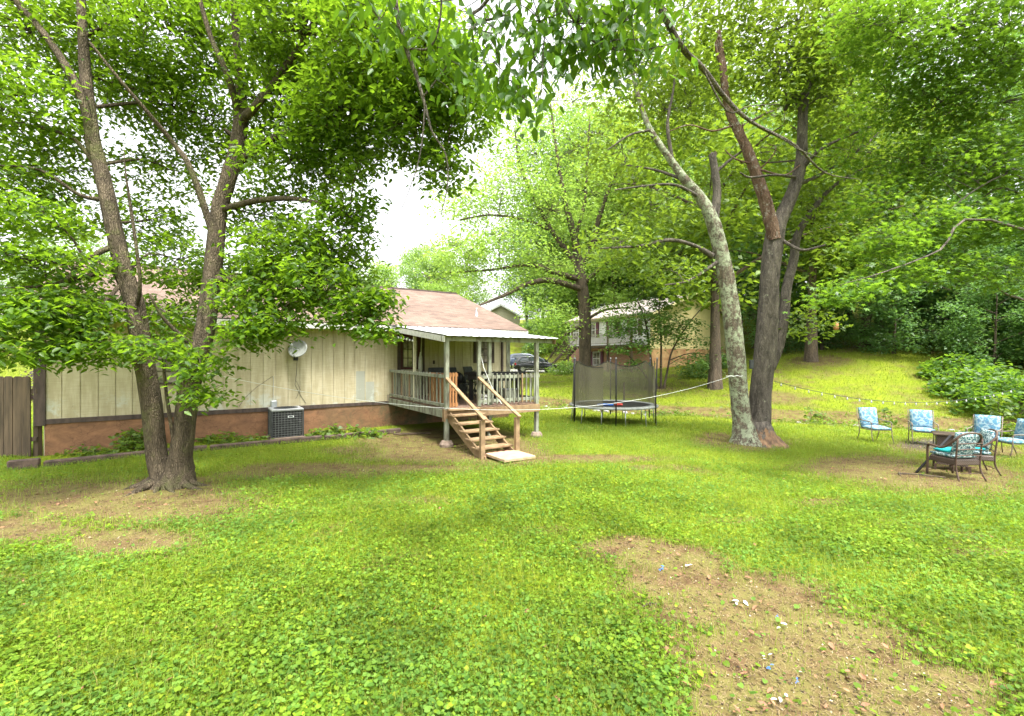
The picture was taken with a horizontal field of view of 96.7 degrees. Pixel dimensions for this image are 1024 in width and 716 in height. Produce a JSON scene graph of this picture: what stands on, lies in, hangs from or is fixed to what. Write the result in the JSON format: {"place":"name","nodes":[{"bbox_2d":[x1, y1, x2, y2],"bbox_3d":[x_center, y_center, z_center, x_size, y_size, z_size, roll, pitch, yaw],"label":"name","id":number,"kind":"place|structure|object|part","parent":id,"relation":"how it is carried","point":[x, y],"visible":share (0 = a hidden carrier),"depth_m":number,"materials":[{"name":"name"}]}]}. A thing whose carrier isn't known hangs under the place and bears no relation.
{"place":"outdoors","nodes":[
{"label":"outdoors","id":0,"kind":"place"},
{"bbox_2d":[0,280,1023,715],"bbox_3d":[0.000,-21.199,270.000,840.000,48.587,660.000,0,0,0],"label":"ground","id":1,"kind":"structure","parent":0,"point":[434,454],"depth_m":5.48,"materials":[{"name":"green plant"}]},
{"bbox_2d":[0,376,41,456],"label":"wooden fence","id":2,"kind":"object","parent":1,"relation":"on","point":[16,438],"visible":0.93,"depth_m":9.89,"materials":[{"name":"brown wood"}]},
{"bbox_2d":[7,458,40,469],"bbox_3d":[-9.544,2.081,8.903,0.450,0.200,0.130,0,0,-33],"label":"landscape timber","id":3,"kind":"object","parent":1,"relation":"on","point":[23,463],"visible":0.64,"depth_m":8.87,"materials":[{"name":"wood"}]},
{"bbox_2d":[20,369,32,400],"bbox_3d":[-23.177,1.436,22.063,2.527,1.911,2.260,0,0,0],"label":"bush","id":4,"kind":"object","parent":1,"relation":"on","point":[31,375],"visible":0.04,"depth_m":21.93,"materials":[{"name":"green plant"}]},
{"bbox_2d":[0,233,64,339],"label":"forest tree","id":5,"kind":"object","parent":1,"relation":"on","point":[52,247],"visible":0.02,"depth_m":54.92,"materials":[{"name":"green plant"}]},
{"bbox_2d":[50,233,143,262],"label":"forest tree","id":6,"kind":"object","parent":1,"relation":"on","point":[96,246],"visible":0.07,"depth_m":43.43,"materials":[{"name":"green plant"}]},
{"bbox_2d":[54,444,140,456],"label":"foundation weeds","id":7,"kind":"object","parent":1,"relation":"on","point":[86,451],"visible":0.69,"depth_m":10.04,"materials":[{"name":"green plant"}]},
{"bbox_2d":[43,448,168,466],"bbox_3d":[-8.383,2.095,9.686,2.250,0.130,0.130,-1,1,-33],"label":"landscape timber","id":8,"kind":"object","parent":1,"relation":"on","point":[49,463],"visible":0.4,"depth_m":9.39,"materials":[{"name":"brown wood"}]},
{"bbox_2d":[102,427,168,450],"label":"foundation weeds","id":9,"kind":"object","parent":1,"relation":"on","point":[128,439],"visible":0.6,"depth_m":10.45,"materials":[{"name":"green plant"}]},
{"bbox_2d":[193,445,206,450],"bbox_3d":[-7.204,2.075,10.397,0.400,0.130,0.130,0,0,-33],"label":"landscape timber","id":10,"kind":"object","parent":1,"relation":"on","point":[198,447],"visible":0.32,"depth_m":10.38,"materials":[{"name":"wood"}]},
{"bbox_2d":[195,429,274,443],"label":"foundation weeds","id":11,"kind":"object","parent":1,"relation":"on","point":[231,437],"visible":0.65,"depth_m":11.53,"materials":[{"name":"green plant"}]},
{"bbox_2d":[0,0,518,496],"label":"twin trunk tree","id":12,"kind":"object","parent":1,"relation":"on","point":[318,100],"visible":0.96,"depth_m":7.36,"materials":[{"name":"green plant"}]},
{"bbox_2d":[1,259,528,455],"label":"house","id":13,"kind":"structure","parent":1,"relation":"on","point":[76,408],"depth_m":12.89,"materials":[{"name":"beige wood"}]},
{"bbox_2d":[153,335,182,384],"bbox_3d":[-8.526,0.050,11.191,0.700,1.200,0.065,0,0,-34],"label":"window","id":14,"kind":"structure","parent":13,"relation":"in","point":[159,370],"depth_m":11.21,"materials":[{"name":"grey glass"}]},
{"bbox_2d":[288,340,306,359],"bbox_3d":[-5.904,-0.215,12.540,0.484,0.570,0.700,0,0,-34],"label":"satellite dish","id":15,"kind":"object","parent":13,"relation":"attached to","point":[301,348],"visible":0.92,"depth_m":12.63,"materials":[{"name":"grey plastic"}]},
{"bbox_2d":[397,333,424,395],"bbox_3d":[-3.259,0.175,14.735,0.910,2.110,0.080,0,0,-34],"label":"door","id":16,"kind":"structure","parent":13,"relation":"in","point":[404,349],"depth_m":14.69,"materials":[{"name":"red paint"}]},
{"bbox_2d":[418,337,421,371],"bbox_3d":[-2.981,0.000,14.785,0.137,1.501,0.133,0,0,-34],"label":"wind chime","id":17,"kind":"object","parent":13,"relation":"hanging from","point":[420,363],"visible":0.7,"depth_m":14.75,"materials":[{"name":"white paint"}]},
{"bbox_2d":[481,342,486,362],"bbox_3d":[-0.997,-0.325,16.269,0.480,1.010,0.065,0,0,-34],"label":"window","id":18,"kind":"structure","parent":13,"relation":"in","point":[483,344],"depth_m":16.27,"materials":[{"name":"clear glass"}]},
{"bbox_2d":[210,435,322,450],"bbox_3d":[-5.953,2.078,11.180,2.450,0.130,0.130,0,0,-35],"label":"landscape timber","id":19,"kind":"object","parent":1,"relation":"on","point":[264,442],"visible":0.7,"depth_m":11.11,"materials":[{"name":"brown wood"}]},
{"bbox_2d":[266,406,304,439],"bbox_3d":[-6.101,1.776,12.275,0.840,0.907,0.840,0,0,-34],"label":"air conditioner","id":20,"kind":"object","parent":1,"relation":"on","point":[285,421],"visible":0.97,"depth_m":12.00,"materials":[{"name":"metal"}]},
{"bbox_2d":[304,423,388,439],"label":"foundation weeds","id":21,"kind":"object","parent":1,"relation":"on","point":[332,431],"visible":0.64,"depth_m":12.28,"materials":[{"name":"green plant"}]},
{"bbox_2d":[324,428,400,439],"bbox_3d":[-4.038,2.074,12.436,2.070,0.130,0.130,-1,0,-35],"label":"landscape timber","id":22,"kind":"object","parent":1,"relation":"on","point":[396,430],"visible":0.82,"depth_m":12.29,"materials":[{"name":"brown wood"}]},
{"bbox_2d":[356,256,404,287],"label":"forest tree","id":23,"kind":"object","parent":1,"relation":"on","point":[380,268],"visible":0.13,"depth_m":61.74,"materials":[{"name":"green plant"}]},
{"bbox_2d":[367,269,403,286],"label":"forest tree","id":24,"kind":"object","parent":1,"relation":"on","point":[396,278],"visible":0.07,"depth_m":79.65,"materials":[{"name":"green plant"}]},
{"bbox_2d":[393,432,429,434],"bbox_3d":[-2.761,2.087,12.573,1.000,0.031,0.100,2,1,-23],"label":"scrap board","id":25,"kind":"object","parent":1,"relation":"on","point":[411,433],"visible":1,"depth_m":12.50,"materials":[{"name":"brown wood"}]},
{"bbox_2d":[391,245,456,291],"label":"forest tree","id":26,"kind":"object","parent":1,"relation":"on","point":[419,278],"visible":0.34,"depth_m":64.87,"materials":[{"name":"green plant"}]},
{"bbox_2d":[395,240,452,288],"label":"forest tree","id":27,"kind":"object","parent":1,"relation":"on","point":[430,249],"visible":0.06,"depth_m":76.36,"materials":[{"name":"green plant"}]},
{"bbox_2d":[417,279,450,291],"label":"forest tree","id":28,"kind":"object","parent":1,"relation":"on","point":[434,286],"visible":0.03,"depth_m":59.48,"materials":[{"name":"green plant"}]},
{"bbox_2d":[417,247,475,302],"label":"forest tree","id":29,"kind":"object","parent":1,"relation":"on","point":[459,292],"visible":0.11,"depth_m":69.35,"materials":[{"name":"green plant"}]},
{"bbox_2d":[439,237,491,305],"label":"forest tree","id":30,"kind":"object","parent":1,"relation":"on","point":[481,297],"visible":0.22,"depth_m":80.69,"materials":[{"name":"green plant"}]},
{"bbox_2d":[389,325,557,459],"bbox_3d":[-0.878,0.620,12.790,3.485,3.273,5.866,0,0,-34],"label":"covered porch","id":31,"kind":"object","parent":1,"relation":"on","point":[490,408],"visible":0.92,"depth_m":11.76,"materials":[{"name":"white paint"}]},
{"bbox_2d":[431,372,442,402],"bbox_3d":[-1.864,0.800,11.725,0.100,0.840,1.150,0,0,-34],"label":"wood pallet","id":32,"kind":"object","parent":31,"relation":"on","point":[438,389],"visible":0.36,"depth_m":11.66,"materials":[{"name":"wood"}]},
{"bbox_2d":[428,367,466,393],"bbox_3d":[-2.145,0.742,14.968,1.100,0.857,0.742,0,0,-34],"label":"patio loveseat","id":33,"kind":"object","parent":31,"relation":"on","point":[441,370],"visible":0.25,"depth_m":14.98,"materials":[{"name":"black wicker"}]},
{"bbox_2d":[451,372,463,384],"bbox_3d":[-1.817,0.670,14.839,0.510,0.455,0.392,0,0,0],"label":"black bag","id":34,"kind":"object","parent":33,"relation":"on","point":[460,377],"visible":0.4,"depth_m":14.72,"materials":[{"name":"plastic"}]},
{"bbox_2d":[449,372,457,406],"bbox_3d":[-1.500,0.790,11.301,0.330,0.860,0.080,0,0,-34],"label":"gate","id":35,"kind":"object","parent":31,"relation":"on","point":[452,389],"visible":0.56,"depth_m":11.29,"materials":[{"name":"orange wood"}]},
{"bbox_2d":[463,366,476,395],"bbox_3d":[-1.280,0.752,14.923,0.501,0.947,0.444,0,0,33],"label":"folding chair","id":36,"kind":"object","parent":31,"relation":"on","point":[467,369],"visible":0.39,"depth_m":14.91,"materials":[{"name":"black plastic"}]},
{"bbox_2d":[458,383,482,398],"bbox_3d":[-1.228,0.990,13.608,0.600,0.460,0.500,0,0,-34],"label":"side table","id":37,"kind":"object","parent":31,"relation":"on","point":[466,384],"visible":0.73,"depth_m":13.57,"materials":[{"name":"black glass"}]},
{"bbox_2d":[464,371,524,402],"bbox_3d":[-0.517,0.796,13.001,1.150,0.847,1.502,0,0,-34],"label":"game table","id":38,"kind":"object","parent":31,"relation":"on","point":[472,376],"visible":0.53,"depth_m":12.75,"materials":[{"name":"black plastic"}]},
{"bbox_2d":[499,388,516,401],"bbox_3d":[-0.100,1.035,12.740,0.440,0.370,0.340,0,0,-34],"label":"storage tote","id":39,"kind":"object","parent":31,"relation":"on","point":[503,392],"visible":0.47,"depth_m":12.62,"materials":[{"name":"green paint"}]},
{"bbox_2d":[489,304,522,324],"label":"house","id":40,"kind":"structure","parent":1,"relation":"on","point":[503,311],"depth_m":80.20,"materials":[{"name":"beige paint"}]},
{"bbox_2d":[486,450,535,462],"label":"stepping slab","id":41,"kind":"structure","parent":1,"relation":"on","point":[509,455],"depth_m":9.44,"materials":[{"name":"white concrete"}]},
{"bbox_2d":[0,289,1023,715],"bbox_3d":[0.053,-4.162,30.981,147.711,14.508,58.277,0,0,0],"label":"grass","id":42,"kind":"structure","parent":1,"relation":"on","point":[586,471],"depth_m":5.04,"materials":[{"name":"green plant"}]},
{"bbox_2d":[0,434,1023,715],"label":"soil crumbs","id":43,"kind":"object","parent":1,"relation":"on","point":[696,610],"visible":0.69,"depth_m":3.54,"materials":[{"name":"brown soil"}]},
{"bbox_2d":[0,432,1023,715],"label":"fallen leaves","id":44,"kind":"object","parent":1,"relation":"on","point":[830,644],"visible":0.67,"depth_m":3.37,"materials":[{"name":"brown plant"}]},
{"bbox_2d":[0,415,1023,715],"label":"ground cover","id":45,"kind":"object","parent":1,"relation":"on","point":[302,619],"visible":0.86,"depth_m":4.05,"materials":[{"name":"green plant"}]},
{"bbox_2d":[0,416,1023,715],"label":"clover patch","id":46,"kind":"object","parent":1,"relation":"on","point":[430,706],"visible":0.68,"depth_m":3.80,"materials":[{"name":"green plant"}]},
{"bbox_2d":[0,430,1023,715],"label":"dry thatch","id":47,"kind":"object","parent":1,"relation":"on","point":[670,594],"visible":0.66,"depth_m":3.72,"materials":[{"name":"plant"}]},
{"bbox_2d":[510,353,548,366],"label":"parked car","id":48,"kind":"object","parent":1,"relation":"on","point":[513,357],"visible":0.12,"depth_m":46.21,"materials":[{"name":"blue paint"}]},
{"bbox_2d":[512,356,557,372],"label":"parked car","id":49,"kind":"object","parent":1,"relation":"on","point":[522,363],"visible":0.75,"depth_m":42.36,"materials":[{"name":"black paint"}]},
{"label":"window","id":50,"kind":"part","parent":49,"relation":"part of","materials":[{"name":"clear glass"}]},
{"bbox_2d":[518,318,561,353],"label":"understory tree","id":51,"kind":"object","parent":1,"relation":"on","point":[528,326],"visible":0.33,"depth_m":54.39,"materials":[{"name":"green plant"}]},
{"bbox_2d":[406,62,695,365],"bbox_3d":[3.404,-9.598,31.955,19.881,23.495,12.726,0,0,0],"label":"spreading tree","id":52,"kind":"object","parent":1,"relation":"on","point":[580,286],"visible":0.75,"depth_m":31.61,"materials":[{"name":"green plant"}]},
{"bbox_2d":[544,359,573,374],"bbox_3d":[4.985,0.943,39.846,4.340,1.825,3.065,0,0,0],"label":"flower bush","id":53,"kind":"object","parent":1,"relation":"on","point":[566,368],"visible":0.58,"depth_m":39.81,"materials":[{"name":"green plant"}]},
{"bbox_2d":[333,0,859,232],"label":"overhanging tree","id":54,"kind":"object","parent":1,"relation":"on","point":[596,53],"visible":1,"depth_m":3.95,"materials":[{"name":"green plant"}]},
{"bbox_2d":[569,358,658,425],"bbox_3d":[3.618,1.179,16.300,3.120,2.388,3.157,0,0,0],"label":"trampoline","id":55,"kind":"object","parent":1,"relation":"on","point":[607,382],"visible":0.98,"depth_m":16.30,"materials":[{"name":"black fabric"}]},
{"bbox_2d":[547,295,725,368],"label":"neighbour house","id":56,"kind":"structure","parent":1,"relation":"on","point":[601,356],"depth_m":41.13,"materials":[{"name":"brick"}]},
{"bbox_2d":[573,325,578,339],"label":"window","id":57,"kind":"structure","parent":56,"relation":"in","point":[576,333],"depth_m":46.01,"materials":[{"name":"white paint"}]},
{"bbox_2d":[591,322,595,337],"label":"window","id":58,"kind":"structure","parent":56,"relation":"in","point":[593,327],"depth_m":43.87,"materials":[{"name":"white paint"}]},
{"bbox_2d":[593,352,599,364],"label":"window","id":59,"kind":"structure","parent":56,"relation":"in","point":[596,355],"depth_m":43.52,"materials":[{"name":"white glass"}]},
{"bbox_2d":[595,281,726,388],"bbox_3d":[9.367,-1.294,27.640,8.488,6.879,4.314,0,0,0],"label":"tree","id":60,"kind":"object","parent":1,"relation":"on","point":[663,330],"visible":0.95,"depth_m":27.56,"materials":[{"name":"green plant"}]},
{"bbox_2d":[637,409,694,415],"bbox_3d":[6.542,2.458,19.515,2.579,0.562,1.297,0,0,0],"label":"bush","id":61,"kind":"object","parent":1,"relation":"on","point":[675,412],"visible":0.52,"depth_m":19.52,"materials":[{"name":"green plant"}]},
{"bbox_2d":[675,362,724,378],"bbox_3d":[12.782,0.994,30.956,3.527,1.721,2.401,0,0,0],"label":"bush","id":62,"kind":"object","parent":1,"relation":"on","point":[702,368],"visible":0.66,"depth_m":30.77,"materials":[{"name":"green plant"}]},
{"bbox_2d":[699,350,726,367],"bbox_3d":[15.223,0.206,34.024,3.448,1.747,2.489,0,0,0],"label":"bush","id":63,"kind":"object","parent":1,"relation":"on","point":[724,364],"visible":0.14,"depth_m":33.62,"materials":[{"name":"green plant"}]},
{"bbox_2d":[587,13,857,389],"bbox_3d":[11.673,-8.766,27.036,14.600,21.919,15.236,0,0,0],"label":"forest tree","id":64,"kind":"object","parent":1,"relation":"on","point":[693,235],"visible":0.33,"depth_m":25.59,"materials":[{"name":"green plant"}]},
{"bbox_2d":[476,74,972,340],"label":"wood","id":65,"kind":"object","parent":1,"relation":"on","point":[564,294],"visible":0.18,"depth_m":56.87,"materials":[{"name":"green plant"}]},
{"bbox_2d":[546,0,943,448],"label":"lichen tree","id":66,"kind":"object","parent":1,"relation":"on","point":[751,411],"visible":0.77,"depth_m":12.48,"materials":[{"name":"green plant"}]},
{"bbox_2d":[208,373,729,409],"bbox_3d":[0.404,0.677,9.975,12.225,0.932,0.007,0,0,-24],"label":"clothes line","id":67,"kind":"object","parent":66,"relation":"attached to","point":[449,408],"visible":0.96,"depth_m":9.00,"materials":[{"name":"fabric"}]},
{"bbox_2d":[749,360,753,368],"bbox_3d":[6.448,0.172,12.250,0.100,0.240,0.080,0,0,0],"label":"grey box","id":68,"kind":"object","parent":66,"relation":"attached to","point":[751,364],"visible":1,"depth_m":12.21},
{"bbox_2d":[775,381,1013,404],"bbox_3d":[13.139,1.119,15.000,11.997,0.940,0.049,0,0,-19],"label":"string light","id":69,"kind":"object","parent":66,"relation":"hanging from","point":[890,401],"visible":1,"depth_m":14.71,"materials":[{"name":"plastic"}]},
{"bbox_2d":[762,698,775,710],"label":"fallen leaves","id":70,"kind":"object","parent":1,"relation":"on","point":[765,708],"visible":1,"depth_m":2.79,"materials":[{"name":"beige plant"}]},
{"bbox_2d":[539,394,1022,430],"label":"ditch weeds","id":71,"kind":"object","parent":1,"relation":"on","point":[811,420],"visible":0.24,"depth_m":19.09,"materials":[{"name":"green plant"}]},
{"bbox_2d":[745,277,821,353],"bbox_3d":[22.068,-3.532,38.181,5.775,7.417,6.614,0,0,1],"label":"understory tree","id":72,"kind":"object","parent":1,"relation":"on","point":[795,316],"visible":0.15,"depth_m":37.01,"materials":[{"name":"green plant"}]},
{"bbox_2d":[798,407,821,423],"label":"sapling","id":73,"kind":"object","parent":1,"relation":"on","point":[811,412],"visible":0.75,"depth_m":18.98,"materials":[{"name":"green plant"}]},
{"bbox_2d":[786,255,867,350],"bbox_3d":[24.915,-4.190,35.686,6.417,8.241,7.349,0,0,15],"label":"understory tree","id":74,"kind":"object","parent":1,"relation":"on","point":[837,337],"visible":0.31,"depth_m":35.09,"materials":[{"name":"green plant"}]},
{"bbox_2d":[636,12,1023,347],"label":"dark wood","id":75,"kind":"object","parent":1,"relation":"on","point":[753,247],"visible":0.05,"depth_m":37.58,"materials":[{"name":"green plant"}]},
{"bbox_2d":[700,42,996,361],"bbox_3d":[20.733,-10.036,31.030,14.128,21.212,14.744,0,0,-10],"label":"forest tree","id":76,"kind":"object","parent":1,"relation":"on","point":[813,260],"visible":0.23,"depth_m":28.98,"materials":[{"name":"green plant"}]},
{"bbox_2d":[856,407,893,443],"bbox_3d":[10.930,2.023,13.711,0.612,1.003,0.724,0,0,2],"label":"patio chair","id":77,"kind":"object","parent":1,"relation":"on","point":[868,418],"visible":1,"depth_m":13.91,"materials":[{"name":"blue fabric"}]},
{"bbox_2d":[769,0,1000,348],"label":"forest tree","id":78,"kind":"object","parent":1,"relation":"on","point":[963,201],"visible":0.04,"depth_m":31.77,"materials":[{"name":"green plant"}]},
{"bbox_2d":[877,407,897,426],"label":"sapling","id":79,"kind":"object","parent":1,"relation":"on","point":[885,409],"visible":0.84,"depth_m":17.38,"materials":[{"name":"green plant"}]},
{"bbox_2d":[828,246,954,353],"bbox_3d":[25.897,-3.863,31.510,7.349,8.242,6.417,0,0,-33],"label":"understory tree","id":80,"kind":"object","parent":1,"relation":"on","point":[896,334],"visible":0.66,"depth_m":30.49,"materials":[{"name":"green plant"}]},
{"bbox_2d":[783,0,1023,315],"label":"maple tree","id":81,"kind":"object","parent":1,"relation":"on","point":[900,236],"visible":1,"depth_m":8.98,"materials":[{"name":"green plant"}]},
{"bbox_2d":[859,236,970,346],"bbox_3d":[30.032,-4.896,32.787,7.059,9.066,8.084,0,0,0],"label":"understory tree","id":82,"kind":"object","parent":1,"relation":"on","point":[943,300],"visible":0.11,"depth_m":31.30,"materials":[{"name":"green plant"}]},
{"bbox_2d":[898,473,944,477],"bbox_3d":[7.982,2.290,8.866,0.708,0.030,0.152,0,0,32],"label":"stick","id":83,"kind":"object","parent":1,"relation":"on","point":[923,475],"visible":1,"depth_m":8.88,"materials":[{"name":"brown wood"}]},
{"bbox_2d":[907,409,938,444],"bbox_3d":[12.291,2.078,13.609,0.612,1.003,0.724,0,0,32],"label":"patio chair","id":84,"kind":"object","parent":1,"relation":"on","point":[921,421],"visible":0.84,"depth_m":13.75,"materials":[{"name":"blue fabric"}]},
{"bbox_2d":[915,435,951,472],"bbox_3d":[8.638,1.961,9.325,0.997,0.749,0.044,0,0,-15],"label":"leaning pole","id":85,"kind":"object","parent":1,"relation":"on","point":[924,463],"visible":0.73,"depth_m":9.29,"materials":[{"name":"black wood"}]},
{"bbox_2d":[931,430,970,472],"bbox_3d":[9.407,2.009,9.750,0.600,0.790,0.600,0,0,40],"label":"wicker table","id":86,"kind":"object","parent":1,"relation":"on","point":[941,437],"visible":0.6,"depth_m":9.69,"materials":[{"name":"brown wicker"}]},
{"bbox_2d":[906,352,1004,381],"bbox_3d":[24.471,0.594,25.033,4.318,1.871,3.719,0,0,41],"label":"vine bush","id":87,"kind":"object","parent":1,"relation":"on","point":[931,366],"visible":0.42,"depth_m":24.71,"materials":[{"name":"green plant"}]},
{"bbox_2d":[926,432,986,481],"bbox_3d":[8.648,1.866,8.870,0.635,0.938,0.650,0,0,-4],"label":"wicker chair","id":88,"kind":"object","parent":1,"relation":"on","point":[961,450],"visible":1,"depth_m":8.66,"materials":[{"name":"brown fabric"}]},
{"bbox_2d":[891,226,1023,354],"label":"understory tree","id":89,"kind":"object","parent":1,"relation":"on","point":[992,252],"visible":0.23,"depth_m":29.48,"materials":[{"name":"green plant"}]},
{"bbox_2d":[921,362,1023,400],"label":"vine bush","id":90,"kind":"object","parent":1,"relation":"on","point":[952,376],"visible":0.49,"depth_m":21.92,"materials":[{"name":"green plant"}]},
{"bbox_2d":[921,303,1023,369],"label":"vine bush","id":91,"kind":"object","parent":1,"relation":"on","point":[991,332],"visible":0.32,"depth_m":26.37,"materials":[{"name":"green plant"}]},
{"bbox_2d":[949,428,1001,475],"bbox_3d":[9.946,1.979,9.787,0.650,0.938,0.635,0,0,25],"label":"wicker chair","id":92,"kind":"object","parent":1,"relation":"on","point":[988,438],"visible":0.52,"depth_m":9.54,"materials":[{"name":"multicoloured fabric"}]},
{"bbox_2d":[929,270,1023,368],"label":"understory tree","id":93,"kind":"object","parent":1,"relation":"on","point":[963,305],"visible":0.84,"depth_m":25.55,"materials":[{"name":"green plant"}]},
{"bbox_2d":[936,370,1023,419],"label":"vine bush","id":94,"kind":"object","parent":1,"relation":"on","point":[1009,381],"visible":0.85,"depth_m":19.04,"materials":[{"name":"green plant"}]},
{"bbox_2d":[966,414,1002,451],"bbox_3d":[13.184,2.119,12.706,0.724,1.003,0.612,0,0,-32],"label":"patio chair","id":95,"kind":"object","parent":1,"relation":"on","point":[985,422],"visible":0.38,"depth_m":12.81,"materials":[{"name":"blue fabric"}]},
{"bbox_2d":[959,422,1014,437],"bbox_3d":[17.139,2.559,15.469,3.593,0.916,2.045,0,0,0],"label":"bush","id":96,"kind":"object","parent":1,"relation":"on","point":[1011,433],"visible":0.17,"depth_m":15.44,"materials":[{"name":"green plant"}]},
{"bbox_2d":[969,245,1023,363],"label":"understory tree","id":97,"kind":"object","parent":1,"relation":"on","point":[1008,302],"visible":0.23,"depth_m":26.59,"materials":[{"name":"green plant"}]},
{"bbox_2d":[984,395,1017,429],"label":"sapling","id":98,"kind":"object","parent":1,"relation":"on","point":[1006,412],"visible":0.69,"depth_m":15.55,"materials":[{"name":"green plant"}]},
{"bbox_2d":[989,418,1023,457],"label":"patio chair","id":99,"kind":"object","parent":1,"relation":"on","point":[1017,438],"visible":0.86,"depth_m":11.89,"materials":[{"name":"blue fabric"}]},
{"bbox_2d":[0,0,1023,319],"label":"sky","id":100,"kind":"structure","parent":0,"point":[407,229],"materials":[{"name":"white"}]},
{"bbox_2d":[545,404,953,430],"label":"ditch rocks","id":101,"kind":"object","parent":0,"point":[650,414],"visible":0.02,"depth_m":20.06,"materials":[{"name":"grey stone"}]}
]}

